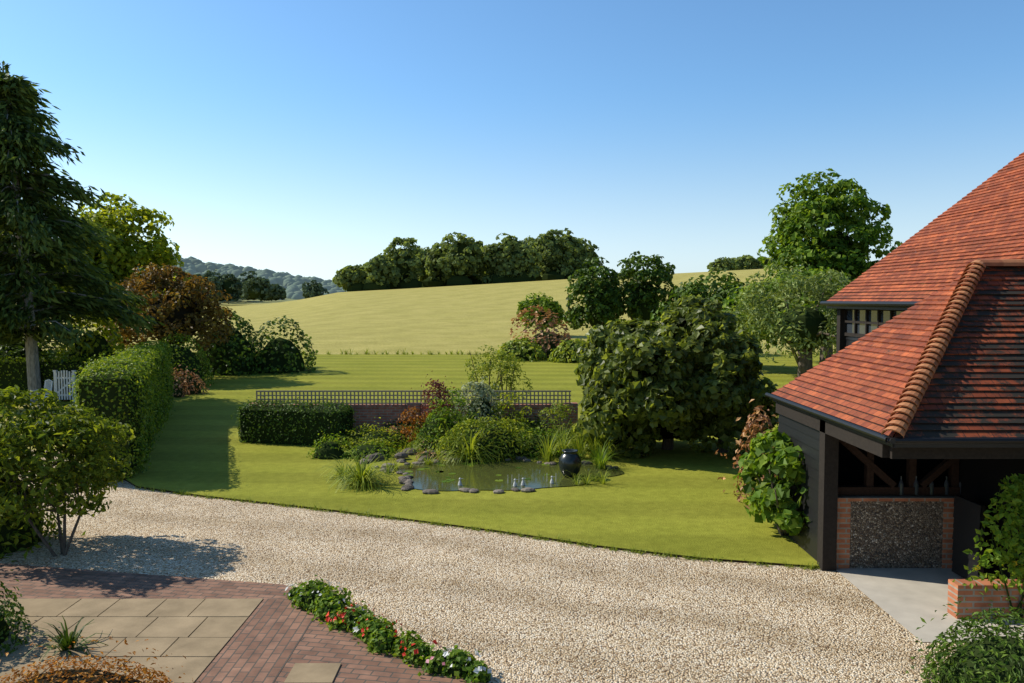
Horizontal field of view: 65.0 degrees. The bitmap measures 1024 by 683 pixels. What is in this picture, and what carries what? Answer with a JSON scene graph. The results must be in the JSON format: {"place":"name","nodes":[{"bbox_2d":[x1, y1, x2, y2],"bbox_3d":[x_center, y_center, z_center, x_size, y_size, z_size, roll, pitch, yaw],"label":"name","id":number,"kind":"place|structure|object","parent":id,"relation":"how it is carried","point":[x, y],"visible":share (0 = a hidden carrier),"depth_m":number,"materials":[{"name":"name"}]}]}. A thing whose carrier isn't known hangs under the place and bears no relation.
{"place":"outdoors","nodes":[
{"label":"outdoors","id":0,"kind":"place"},
{"bbox_2d":[0,563,483,682],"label":"patio","id":1,"kind":"structure","parent":0,"point":[218,631],"depth_m":9.36,"materials":[{"name":"stone"}]},
{"bbox_2d":[0,569,200,682],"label":"border plants","id":2,"kind":"object","parent":1,"relation":"on","point":[65,641],"visible":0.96,"depth_m":7.74,"materials":[{"name":"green plant"}]},
{"bbox_2d":[283,575,491,682],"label":"flower border","id":3,"kind":"object","parent":1,"relation":"on","point":[327,604],"visible":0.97,"depth_m":8.94,"materials":[{"name":"green plant"}]},
{"bbox_2d":[2,354,819,567],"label":"lawn","id":4,"kind":"structure","parent":0,"point":[675,499],"depth_m":17.22,"materials":[{"name":"green plant"}]},
{"bbox_2d":[53,370,75,401],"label":"garden gate","id":5,"kind":"structure","parent":4,"relation":"on","point":[57,389],"depth_m":30.43,"materials":[{"name":"white paint"}]},
{"bbox_2d":[43,192,191,353],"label":"tree","id":6,"kind":"object","parent":4,"relation":"on","point":[124,259],"visible":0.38,"depth_m":46.81,"materials":[{"name":"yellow plant"}]},
{"bbox_2d":[100,262,234,350],"bbox_3d":[-16.435,-0.882,38.487,6.012,5.814,6.543,0,3,0],"label":"copper tree","id":7,"kind":"object","parent":4,"relation":"on","point":[182,310],"visible":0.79,"depth_m":37.88,"materials":[{"name":"brown plant"}]},
{"bbox_2d":[231,396,357,445],"bbox_3d":[-5.882,2.149,21.859,3.471,1.332,1.386,1,3,13],"label":"hedge","id":8,"kind":"object","parent":4,"relation":"on","point":[306,424],"visible":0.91,"depth_m":21.50,"materials":[{"name":"green plant"}]},
{"bbox_2d":[248,390,577,436],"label":"garden wall","id":9,"kind":"structure","parent":4,"relation":"on","point":[390,412],"depth_m":22.55,"materials":[{"name":"brick"}]},
{"bbox_2d":[306,374,637,493],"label":"pond-side plants","id":10,"kind":"object","parent":4,"relation":"on","point":[477,433],"visible":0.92,"depth_m":19.87,"materials":[{"name":"green plant"}]},
{"bbox_2d":[134,484,819,569],"bbox_3d":[-1.692,3.162,14.013,13.397,0.259,0.586,1,3,22],"label":"lawn edging","id":11,"kind":"object","parent":4,"relation":"on","point":[558,537],"visible":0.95,"depth_m":13.25,"materials":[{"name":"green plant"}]},
{"bbox_2d":[360,448,618,493],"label":"pond rocks","id":12,"kind":"object","parent":4,"relation":"on","point":[406,481],"visible":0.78,"depth_m":18.77,"materials":[{"name":"grey stone"}]},
{"bbox_2d":[392,460,623,490],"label":"pond water","id":13,"kind":"structure","parent":4,"relation":"on","point":[484,477],"depth_m":17.74,"materials":[{"name":"green liquid"}]},
{"bbox_2d":[458,476,554,486],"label":"pond figurines","id":14,"kind":"object","parent":13,"relation":"on","point":[514,483],"visible":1,"depth_m":16.67,"materials":[{"name":"grey stone"}]},
{"bbox_2d":[558,449,581,477],"bbox_3d":[1.265,2.660,17.523,0.510,0.580,0.510,0,3,0],"label":"urn","id":15,"kind":"object","parent":13,"relation":"on","point":[570,460],"visible":0.96,"depth_m":17.35,"materials":[{"name":"grey ceramic"}]},
{"bbox_2d":[572,294,778,458],"bbox_3d":[4.107,0.866,20.631,5.316,4.171,4.837,0,3,0],"label":"mulberry tree","id":16,"kind":"object","parent":4,"relation":"on","point":[689,368],"visible":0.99,"depth_m":19.20,"materials":[{"name":"green plant"}]},
{"bbox_2d":[650,268,775,340],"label":"tree","id":17,"kind":"object","parent":4,"relation":"on","point":[696,288],"visible":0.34,"depth_m":45.38,"materials":[{"name":"green plant"}]},
{"bbox_2d":[715,399,809,535],"bbox_3d":[4.535,2.306,14.228,1.604,2.398,4.380,0,3,0],"label":"fig by barn","id":18,"kind":"object","parent":4,"relation":"on","point":[770,499],"visible":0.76,"depth_m":12.89,"materials":[{"name":"green plant"}]},
{"bbox_2d":[722,256,850,376],"bbox_3d":[11.059,-0.484,31.545,5.808,5.791,6.580,0,3,0],"label":"tree","id":19,"kind":"object","parent":4,"relation":"on","point":[804,331],"visible":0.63,"depth_m":30.15,"materials":[{"name":"green plant"}]},
{"bbox_2d":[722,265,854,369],"bbox_3d":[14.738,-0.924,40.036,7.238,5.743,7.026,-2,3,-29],"label":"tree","id":20,"kind":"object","parent":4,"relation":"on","point":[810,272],"visible":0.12,"depth_m":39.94,"materials":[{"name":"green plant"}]},
{"bbox_2d":[757,168,901,361],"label":"oak","id":21,"kind":"object","parent":4,"relation":"on","point":[837,249],"visible":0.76,"depth_m":48.05,"materials":[{"name":"green plant"}]},
{"bbox_2d":[0,268,835,450],"bbox_3d":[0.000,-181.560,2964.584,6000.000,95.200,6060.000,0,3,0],"label":"terrain","id":22,"kind":"structure","parent":0,"point":[471,319],"depth_m":122.77,"materials":[{"name":"green plant"}]},
{"bbox_2d":[30,379,52,405],"bbox_3d":[-16.849,1.895,28.816,0.574,1.045,0.562,2,4,35],"label":"garden chair","id":23,"kind":"object","parent":22,"relation":"on","point":[50,382],"visible":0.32,"depth_m":28.95,"materials":[{"name":"white paint"}]},
{"bbox_2d":[0,385,135,561],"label":"shrub","id":24,"kind":"object","parent":22,"relation":"on","point":[22,513],"visible":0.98,"depth_m":12.20,"materials":[{"name":"green plant"}]},
{"bbox_2d":[0,60,166,402],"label":"cedar tree","id":25,"kind":"object","parent":22,"relation":"on","point":[36,220],"visible":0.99,"depth_m":29.89,"materials":[{"name":"green plant"}]},
{"bbox_2d":[0,338,177,479],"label":"beech hedge","id":26,"kind":"object","parent":22,"relation":"on","point":[132,387],"visible":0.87,"depth_m":19.33,"materials":[{"name":"green plant"}]},
{"bbox_2d":[0,309,317,400],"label":"shrubbery","id":27,"kind":"object","parent":22,"relation":"on","point":[237,354],"visible":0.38,"depth_m":40.80,"materials":[{"name":"green plant"}]},
{"bbox_2d":[136,252,346,299],"bbox_3d":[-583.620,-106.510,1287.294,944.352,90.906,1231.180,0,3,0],"label":"ridge woods","id":28,"kind":"object","parent":22,"relation":"on","point":[290,284],"visible":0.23,"depth_m":906.53,"materials":[{"name":"plant"}]},
{"bbox_2d":[162,270,328,301],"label":"valley wood","id":29,"kind":"object","parent":22,"relation":"on","point":[252,287],"visible":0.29,"depth_m":433.52,"materials":[{"name":"green plant"}]},
{"bbox_2d":[37,339,835,354],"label":"field fence","id":30,"kind":"object","parent":22,"relation":"on","point":[404,353],"visible":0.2,"depth_m":57.24,"materials":[{"name":"brown wood"}]},
{"bbox_2d":[516,292,564,332],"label":"field tree","id":31,"kind":"object","parent":22,"relation":"on","point":[555,307],"visible":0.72,"depth_m":78.97,"materials":[{"name":"green plant"}]},
{"bbox_2d":[495,305,586,362],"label":"shrubs","id":32,"kind":"object","parent":22,"relation":"on","point":[548,345],"visible":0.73,"depth_m":51.93,"materials":[{"name":"green plant"}]},
{"bbox_2d":[332,228,777,291],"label":"hilltop wood","id":33,"kind":"object","parent":22,"relation":"on","point":[463,260],"visible":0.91,"depth_m":268.65,"materials":[{"name":"green plant"}]},
{"bbox_2d":[563,256,622,330],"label":"tree","id":34,"kind":"object","parent":22,"relation":"on","point":[601,300],"visible":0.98,"depth_m":56.46,"materials":[{"name":"green plant"}]},
{"bbox_2d":[614,251,679,323],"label":"tree","id":35,"kind":"object","parent":22,"relation":"on","point":[642,299],"visible":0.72,"depth_m":57.38,"materials":[{"name":"green plant"}]},
{"bbox_2d":[0,450,963,682],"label":"gravel drive","id":36,"kind":"structure","parent":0,"point":[511,608],"depth_m":10.79,"materials":[{"name":"beige gravel"}]},
{"bbox_2d":[765,152,1023,641],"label":"barn","id":37,"kind":"structure","parent":36,"relation":"on","point":[900,412],"depth_m":11.49,"materials":[{"name":"tile"}]},
{"bbox_2d":[906,473,1023,682],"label":"yew bush","id":38,"kind":"object","parent":36,"relation":"on","point":[993,658],"visible":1,"depth_m":8.18,"materials":[{"name":"green plant"}]},
{"bbox_2d":[464,344,533,402],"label":"wall shrubs","id":39,"kind":"object","parent":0,"point":[506,366],"depth_m":25.66,"materials":[{"name":"green plant"}]},
{"bbox_2d":[0,0,1023,279],"label":"sky","id":40,"kind":"structure","parent":0,"point":[304,138],"materials":[{"name":"blue"}]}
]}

